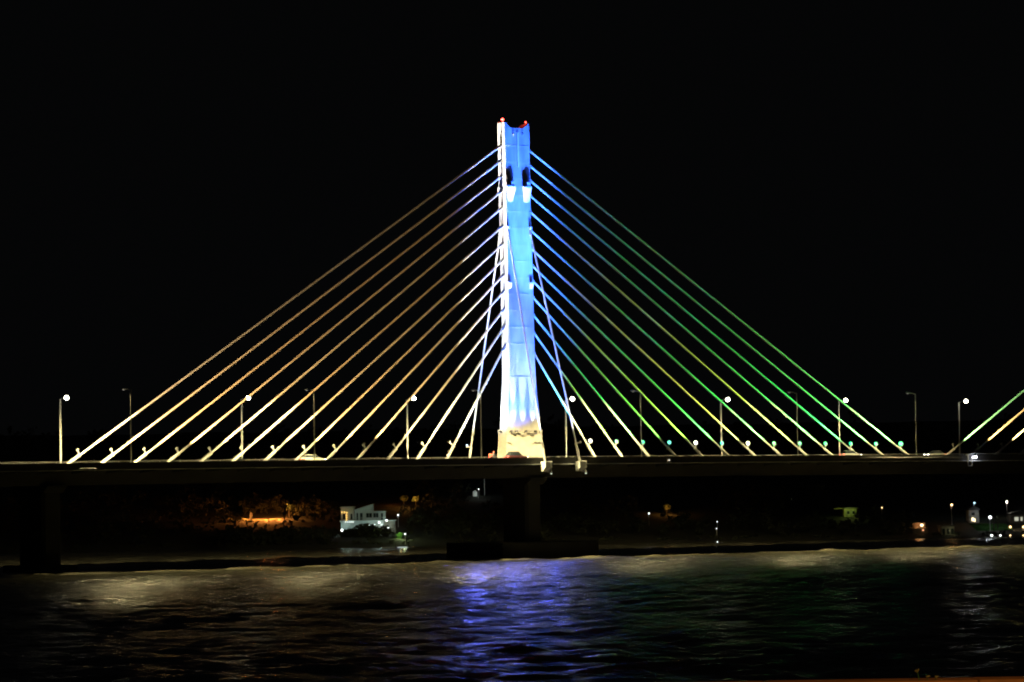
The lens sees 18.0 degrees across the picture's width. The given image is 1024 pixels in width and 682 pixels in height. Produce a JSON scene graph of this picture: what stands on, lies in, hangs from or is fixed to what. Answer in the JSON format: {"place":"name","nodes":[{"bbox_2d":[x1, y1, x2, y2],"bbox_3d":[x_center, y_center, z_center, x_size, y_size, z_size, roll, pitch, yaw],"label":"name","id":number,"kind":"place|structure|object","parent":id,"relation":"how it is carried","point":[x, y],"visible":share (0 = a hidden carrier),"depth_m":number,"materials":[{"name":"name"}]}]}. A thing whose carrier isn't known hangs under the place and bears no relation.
{"place":"outdoors","nodes":[
{"label":"outdoors","id":0,"kind":"place"},
{"bbox_2d":[0,537,1023,681],"bbox_3d":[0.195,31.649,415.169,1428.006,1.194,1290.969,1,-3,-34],"label":"water","id":1,"kind":"structure","parent":0,"point":[716,611],"depth_m":320.80,"materials":[{"name":"black liquid"}]},
{"bbox_2d":[3,485,77,572],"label":"bridge pier","id":2,"kind":"structure","parent":1,"relation":"in","point":[39,521],"depth_m":548.60,"materials":[{"name":"concrete"}]},
{"bbox_2d":[381,544,410,548],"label":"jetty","id":3,"kind":"object","parent":1,"relation":"in","point":[395,546],"visible":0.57,"depth_m":739.21,"materials":[{"name":"concrete"}]},
{"bbox_2d":[446,478,598,558],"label":"bridge pier","id":4,"kind":"structure","parent":1,"relation":"in","point":[522,517],"depth_m":606.85,"materials":[{"name":"concrete"}]},
{"bbox_2d":[0,453,1023,486],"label":"bridge deck","id":5,"kind":"structure","parent":4,"relation":"on","point":[63,473],"depth_m":596.11,"materials":[{"name":"concrete"}]},
{"bbox_2d":[59,396,68,462],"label":"street lamp","id":6,"kind":"object","parent":5,"relation":"on","point":[60,440],"visible":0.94,"depth_m":568.67,"materials":[{"name":"grey metal"}]},
{"bbox_2d":[121,388,131,461],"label":"street lamp","id":7,"kind":"object","parent":5,"relation":"on","point":[130,422],"visible":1,"depth_m":548.84,"materials":[{"name":"grey metal"}]},
{"bbox_2d":[241,397,249,460],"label":"street lamp","id":8,"kind":"object","parent":5,"relation":"on","point":[242,428],"visible":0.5,"depth_m":590.53,"materials":[{"name":"grey metal"}]},
{"bbox_2d":[304,389,315,459],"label":"street lamp","id":9,"kind":"object","parent":5,"relation":"on","point":[314,421],"visible":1,"depth_m":570.48,"materials":[{"name":"grey metal"}]},
{"bbox_2d":[300,455,325,459],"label":"car","id":10,"kind":"object","parent":5,"relation":"on","point":[307,457],"visible":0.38,"depth_m":576.83,"materials":[{"name":"beige paint"}]},
{"bbox_2d":[406,396,415,458],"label":"street lamp","id":11,"kind":"object","parent":5,"relation":"on","point":[414,398],"visible":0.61,"depth_m":611.38,"materials":[{"name":"grey metal"}]},
{"bbox_2d":[471,389,481,457],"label":"street lamp","id":12,"kind":"object","parent":5,"relation":"on","point":[481,419],"visible":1,"depth_m":591.15,"materials":[{"name":"grey metal"}]},
{"bbox_2d":[504,451,527,457],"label":"car","id":13,"kind":"object","parent":5,"relation":"on","point":[514,453],"visible":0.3,"depth_m":601.14,"materials":[{"name":"grey paint"}]},
{"bbox_2d":[497,118,542,457],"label":"bridge pylon","id":14,"kind":"object","parent":5,"relation":"on","point":[519,431],"visible":0.99,"depth_m":611.20,"materials":[{"name":"concrete"}]},
{"bbox_2d":[67,144,501,462],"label":"stay cable","id":15,"kind":"object","parent":14,"relation":"attached to","point":[264,319],"visible":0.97,"depth_m":581.30,"materials":[{"name":"paint"}]},
{"bbox_2d":[100,159,501,462],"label":"stay cable","id":16,"kind":"object","parent":14,"relation":"attached to","point":[286,323],"visible":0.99,"depth_m":583.53,"materials":[{"name":"paint"}]},
{"bbox_2d":[134,174,502,461],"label":"stay cable","id":17,"kind":"object","parent":14,"relation":"attached to","point":[145,454],"visible":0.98,"depth_m":585.59,"materials":[{"name":"paint"}]},
{"bbox_2d":[167,189,502,461],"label":"stay cable","id":18,"kind":"object","parent":14,"relation":"attached to","point":[177,454],"visible":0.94,"depth_m":587.90,"materials":[{"name":"paint"}]},
{"bbox_2d":[201,206,502,460],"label":"stay cable","id":19,"kind":"object","parent":14,"relation":"attached to","point":[339,344],"visible":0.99,"depth_m":589.83,"materials":[{"name":"paint"}]},
{"bbox_2d":[231,224,502,460],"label":"stay cable","id":20,"kind":"object","parent":14,"relation":"attached to","point":[362,348],"visible":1,"depth_m":591.96,"materials":[{"name":"paint"}]},
{"bbox_2d":[265,242,503,459],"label":"stay cable","id":21,"kind":"object","parent":14,"relation":"attached to","point":[379,356],"visible":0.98,"depth_m":594.06,"materials":[{"name":"paint"}]},
{"bbox_2d":[295,257,503,459],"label":"stay cable","id":22,"kind":"object","parent":14,"relation":"attached to","point":[391,367],"visible":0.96,"depth_m":595.73,"materials":[{"name":"paint"}]},
{"bbox_2d":[326,273,504,459],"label":"stay cable","id":23,"kind":"object","parent":14,"relation":"attached to","point":[412,370],"visible":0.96,"depth_m":597.88,"materials":[{"name":"paint"}]},
{"bbox_2d":[356,289,504,458],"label":"stay cable","id":24,"kind":"object","parent":14,"relation":"attached to","point":[428,377],"visible":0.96,"depth_m":599.90,"materials":[{"name":"paint"}]},
{"bbox_2d":[386,307,504,458],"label":"stay cable","id":25,"kind":"object","parent":14,"relation":"attached to","point":[441,389],"visible":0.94,"depth_m":601.75,"materials":[{"name":"paint"}]},
{"bbox_2d":[416,324,505,458],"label":"stay cable","id":26,"kind":"object","parent":14,"relation":"attached to","point":[457,397],"visible":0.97,"depth_m":603.69,"materials":[{"name":"paint"}]},
{"bbox_2d":[446,344,505,457],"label":"stay cable","id":27,"kind":"object","parent":14,"relation":"attached to","point":[469,414],"visible":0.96,"depth_m":605.53,"materials":[{"name":"paint"}]},
{"bbox_2d":[466,231,499,457],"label":"stay cable","id":28,"kind":"object","parent":14,"relation":"attached to","point":[470,447],"visible":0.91,"depth_m":615.92,"materials":[{"name":"paint"}]},
{"bbox_2d":[535,354,595,456],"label":"stay cable","id":29,"kind":"object","parent":14,"relation":"attached to","point":[574,422],"visible":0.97,"depth_m":617.51,"materials":[{"name":"paint"}]},
{"bbox_2d":[534,331,622,456],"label":"stay cable","id":30,"kind":"object","parent":14,"relation":"attached to","point":[587,408],"visible":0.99,"depth_m":619.60,"materials":[{"name":"paint"}]},
{"bbox_2d":[534,314,650,456],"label":"stay cable","id":31,"kind":"object","parent":14,"relation":"attached to","point":[597,393],"visible":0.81,"depth_m":621.45,"materials":[{"name":"paint"}]},
{"bbox_2d":[533,296,676,455],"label":"stay cable","id":32,"kind":"object","parent":14,"relation":"attached to","point":[611,384],"visible":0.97,"depth_m":623.18,"materials":[{"name":"paint"}]},
{"bbox_2d":[533,279,703,455],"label":"stay cable","id":33,"kind":"object","parent":14,"relation":"attached to","point":[626,377],"visible":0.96,"depth_m":624.98,"materials":[{"name":"paint"}]},
{"bbox_2d":[532,264,729,455],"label":"stay cable","id":34,"kind":"object","parent":14,"relation":"attached to","point":[637,367],"visible":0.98,"depth_m":626.82,"materials":[{"name":"paint"}]},
{"bbox_2d":[532,248,756,455],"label":"stay cable","id":35,"kind":"object","parent":14,"relation":"attached to","point":[648,357],"visible":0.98,"depth_m":628.61,"materials":[{"name":"paint"}]},
{"bbox_2d":[532,230,782,455],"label":"stay cable","id":36,"kind":"object","parent":14,"relation":"attached to","point":[658,345],"visible":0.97,"depth_m":630.20,"materials":[{"name":"paint"}]},
{"bbox_2d":[531,211,806,453],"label":"stay cable","id":37,"kind":"object","parent":14,"relation":"attached to","point":[670,335],"visible":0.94,"depth_m":631.65,"materials":[{"name":"paint"}]},
{"bbox_2d":[530,195,832,454],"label":"stay cable","id":38,"kind":"object","parent":14,"relation":"attached to","point":[681,325],"visible":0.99,"depth_m":633.34,"materials":[{"name":"paint"}]},
{"bbox_2d":[530,179,857,453],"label":"stay cable","id":39,"kind":"object","parent":14,"relation":"attached to","point":[682,308],"visible":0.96,"depth_m":634.51,"materials":[{"name":"paint"}]},
{"bbox_2d":[530,164,883,454],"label":"stay cable","id":40,"kind":"object","parent":14,"relation":"attached to","point":[707,311],"visible":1,"depth_m":636.82,"materials":[{"name":"paint"}]},
{"bbox_2d":[529,149,908,454],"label":"stay cable","id":41,"kind":"object","parent":14,"relation":"attached to","point":[719,303],"visible":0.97,"depth_m":638.52,"materials":[{"name":"paint"}]},
{"bbox_2d":[507,229,545,461],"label":"stay cable","id":42,"kind":"object","parent":5,"relation":"attached to","point":[538,442],"visible":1,"depth_m":603.64,"materials":[{"name":"paint"}]},
{"bbox_2d":[541,461,551,473],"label":"anchor box","id":43,"kind":"object","parent":5,"relation":"attached to","point":[546,466],"visible":1,"depth_m":597.13,"materials":[{"name":"paint"}]},
{"bbox_2d":[529,230,580,460],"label":"stay cable","id":44,"kind":"object","parent":5,"relation":"attached to","point":[576,443],"visible":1,"depth_m":607.39,"materials":[{"name":"paint"}]},
{"bbox_2d":[565,397,574,456],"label":"street lamp","id":45,"kind":"object","parent":5,"relation":"on","point":[572,398],"visible":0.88,"depth_m":632.01,"materials":[{"name":"grey metal"}]},
{"bbox_2d":[575,461,586,473],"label":"anchor box","id":46,"kind":"object","parent":5,"relation":"attached to","point":[581,466],"visible":1,"depth_m":601.57,"materials":[{"name":"paint"}]},
{"bbox_2d":[631,390,641,456],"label":"street lamp","id":47,"kind":"object","parent":5,"relation":"on","point":[640,420],"visible":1,"depth_m":611.64,"materials":[{"name":"grey metal"}]},
{"bbox_2d":[720,398,729,455],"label":"street lamp","id":48,"kind":"object","parent":5,"relation":"on","point":[727,399],"visible":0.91,"depth_m":653.07,"materials":[{"name":"grey metal"}]},
{"bbox_2d":[787,391,798,453],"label":"street lamp","id":49,"kind":"object","parent":5,"relation":"on","point":[797,421],"visible":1,"depth_m":632.28,"materials":[{"name":"grey metal"}]},
{"bbox_2d":[838,398,847,453],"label":"street lamp","id":50,"kind":"object","parent":5,"relation":"on","point":[845,399],"visible":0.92,"depth_m":669.34,"materials":[{"name":"grey metal"}]},
{"bbox_2d":[840,450,861,454],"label":"car","id":51,"kind":"object","parent":5,"relation":"on","point":[848,452],"visible":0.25,"depth_m":648.05,"materials":[{"name":"grey paint"}]},
{"bbox_2d":[905,392,916,454],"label":"street lamp","id":52,"kind":"object","parent":5,"relation":"on","point":[915,420],"visible":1,"depth_m":648.54,"materials":[{"name":"grey metal"}]},
{"bbox_2d":[864,457,963,457],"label":"service pipe","id":53,"kind":"object","parent":5,"relation":"attached to","point":[913,457],"visible":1,"depth_m":647.06,"materials":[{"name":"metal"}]},
{"bbox_2d":[924,451,944,454],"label":"car","id":54,"kind":"object","parent":5,"relation":"on","point":[934,453],"visible":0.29,"depth_m":669.92,"materials":[{"name":"silver metal"}]},
{"bbox_2d":[958,399,967,454],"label":"street lamp","id":55,"kind":"object","parent":5,"relation":"on","point":[965,400],"visible":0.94,"depth_m":686.26,"materials":[{"name":"grey metal"}]},
{"bbox_2d":[966,454,976,465],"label":"deck lamp","id":56,"kind":"object","parent":5,"relation":"attached to","point":[971,457],"visible":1,"depth_m":654.45,"materials":[{"name":"grey"}]},
{"bbox_2d":[945,390,1023,454],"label":"stay cable","id":57,"kind":"object","parent":5,"relation":"attached to","point":[979,427],"visible":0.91,"depth_m":673.45,"materials":[{"name":"paint"}]},
{"bbox_2d":[972,409,1023,454],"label":"stay cable","id":58,"kind":"object","parent":5,"relation":"attached to","point":[992,436],"visible":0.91,"depth_m":675.25,"materials":[{"name":"paint"}]},
{"bbox_2d":[996,429,1023,452],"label":"stay cable","id":59,"kind":"object","parent":5,"relation":"attached to","point":[1008,443],"visible":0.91,"depth_m":677.10,"materials":[{"name":"paint"}]},
{"bbox_2d":[0,419,1023,553],"bbox_3d":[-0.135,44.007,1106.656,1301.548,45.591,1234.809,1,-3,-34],"label":"bank","id":60,"kind":"structure","parent":0,"point":[922,497],"depth_m":868.76,"materials":[{"name":"soil"}]},
{"bbox_2d":[228,519,287,521],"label":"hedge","id":61,"kind":"object","parent":60,"relation":"on","point":[252,520],"visible":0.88,"depth_m":812.62,"materials":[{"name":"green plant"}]},
{"bbox_2d":[243,512,276,520],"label":"retaining wall","id":62,"kind":"structure","parent":60,"relation":"on","point":[250,519],"depth_m":815.04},
{"bbox_2d":[282,501,286,518],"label":"tree","id":63,"kind":"object","parent":60,"relation":"on","point":[284,512],"visible":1,"depth_m":810.65,"materials":[{"name":"green plant"}]},
{"bbox_2d":[286,503,294,516],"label":"tree","id":64,"kind":"object","parent":60,"relation":"on","point":[289,507],"visible":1,"depth_m":818.70,"materials":[{"name":"green plant"}]},
{"bbox_2d":[339,528,354,536],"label":"bush","id":65,"kind":"object","parent":60,"relation":"on","point":[346,533],"visible":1,"depth_m":771.26,"materials":[{"name":"green plant"}]},
{"bbox_2d":[352,523,380,537],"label":"bush","id":66,"kind":"object","parent":60,"relation":"on","point":[366,530],"visible":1,"depth_m":769.76,"materials":[{"name":"green plant"}]},
{"bbox_2d":[340,503,396,532],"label":"white house","id":67,"kind":"structure","parent":60,"relation":"on","point":[351,517],"depth_m":777.12,"materials":[{"name":"stone"}]},
{"bbox_2d":[374,525,396,536],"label":"bush","id":68,"kind":"object","parent":60,"relation":"on","point":[384,531],"visible":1,"depth_m":771.05,"materials":[{"name":"green plant"}]},
{"bbox_2d":[396,532,401,538],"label":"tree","id":69,"kind":"object","parent":60,"relation":"on","point":[399,534],"visible":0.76,"depth_m":766.45,"materials":[{"name":"green plant"}]},
{"bbox_2d":[399,495,407,504],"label":"tree","id":70,"kind":"object","parent":60,"relation":"on","point":[404,498],"visible":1,"depth_m":841.02,"materials":[{"name":"green plant"}]},
{"bbox_2d":[412,495,419,503],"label":"tree","id":71,"kind":"object","parent":60,"relation":"on","point":[415,498],"visible":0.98,"depth_m":835.50,"materials":[{"name":"green plant"}]},
{"bbox_2d":[0,410,1023,550],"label":"woodland","id":72,"kind":"object","parent":60,"relation":"on","point":[285,535],"visible":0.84,"depth_m":818.75,"materials":[{"name":"green plant"}]},
{"bbox_2d":[663,503,670,513],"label":"tree","id":73,"kind":"object","parent":60,"relation":"on","point":[666,506],"visible":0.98,"depth_m":812.83,"materials":[{"name":"green plant"}]},
{"bbox_2d":[833,507,857,516],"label":"house","id":74,"kind":"structure","parent":60,"relation":"on","point":[849,511],"depth_m":793.88,"materials":[{"name":"green"}]},
{"bbox_2d":[911,522,928,532],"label":"building","id":75,"kind":"structure","parent":60,"relation":"on","point":[919,527],"depth_m":759.47,"materials":[{"name":"stone"}]},
{"bbox_2d":[937,524,955,534],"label":"house","id":76,"kind":"structure","parent":60,"relation":"on","point":[945,529],"depth_m":755.73,"materials":[{"name":"stone"}]},
{"bbox_2d":[964,506,979,521],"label":"house","id":77,"kind":"structure","parent":60,"relation":"on","point":[972,513],"depth_m":779.87,"materials":[{"name":"grey"}]},
{"bbox_2d":[1006,511,1023,523],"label":"house","id":78,"kind":"structure","parent":60,"relation":"on","point":[1015,517],"depth_m":777.82,"materials":[{"name":"stone"}]},
{"bbox_2d":[0,0,1023,435],"label":"sky","id":79,"kind":"structure","parent":0,"point":[845,178],"materials":[{"name":"black"}]},
{"bbox_2d":[721,676,1023,681],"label":"terrace wall","id":80,"kind":"structure","parent":0,"point":[993,679],"depth_m":19.99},
{"bbox_2d":[969,523,1011,530],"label":"lawn grass","id":81,"kind":"structure","parent":0,"point":[984,527],"depth_m":766.89,"materials":[{"name":"green plant"}]}
]}

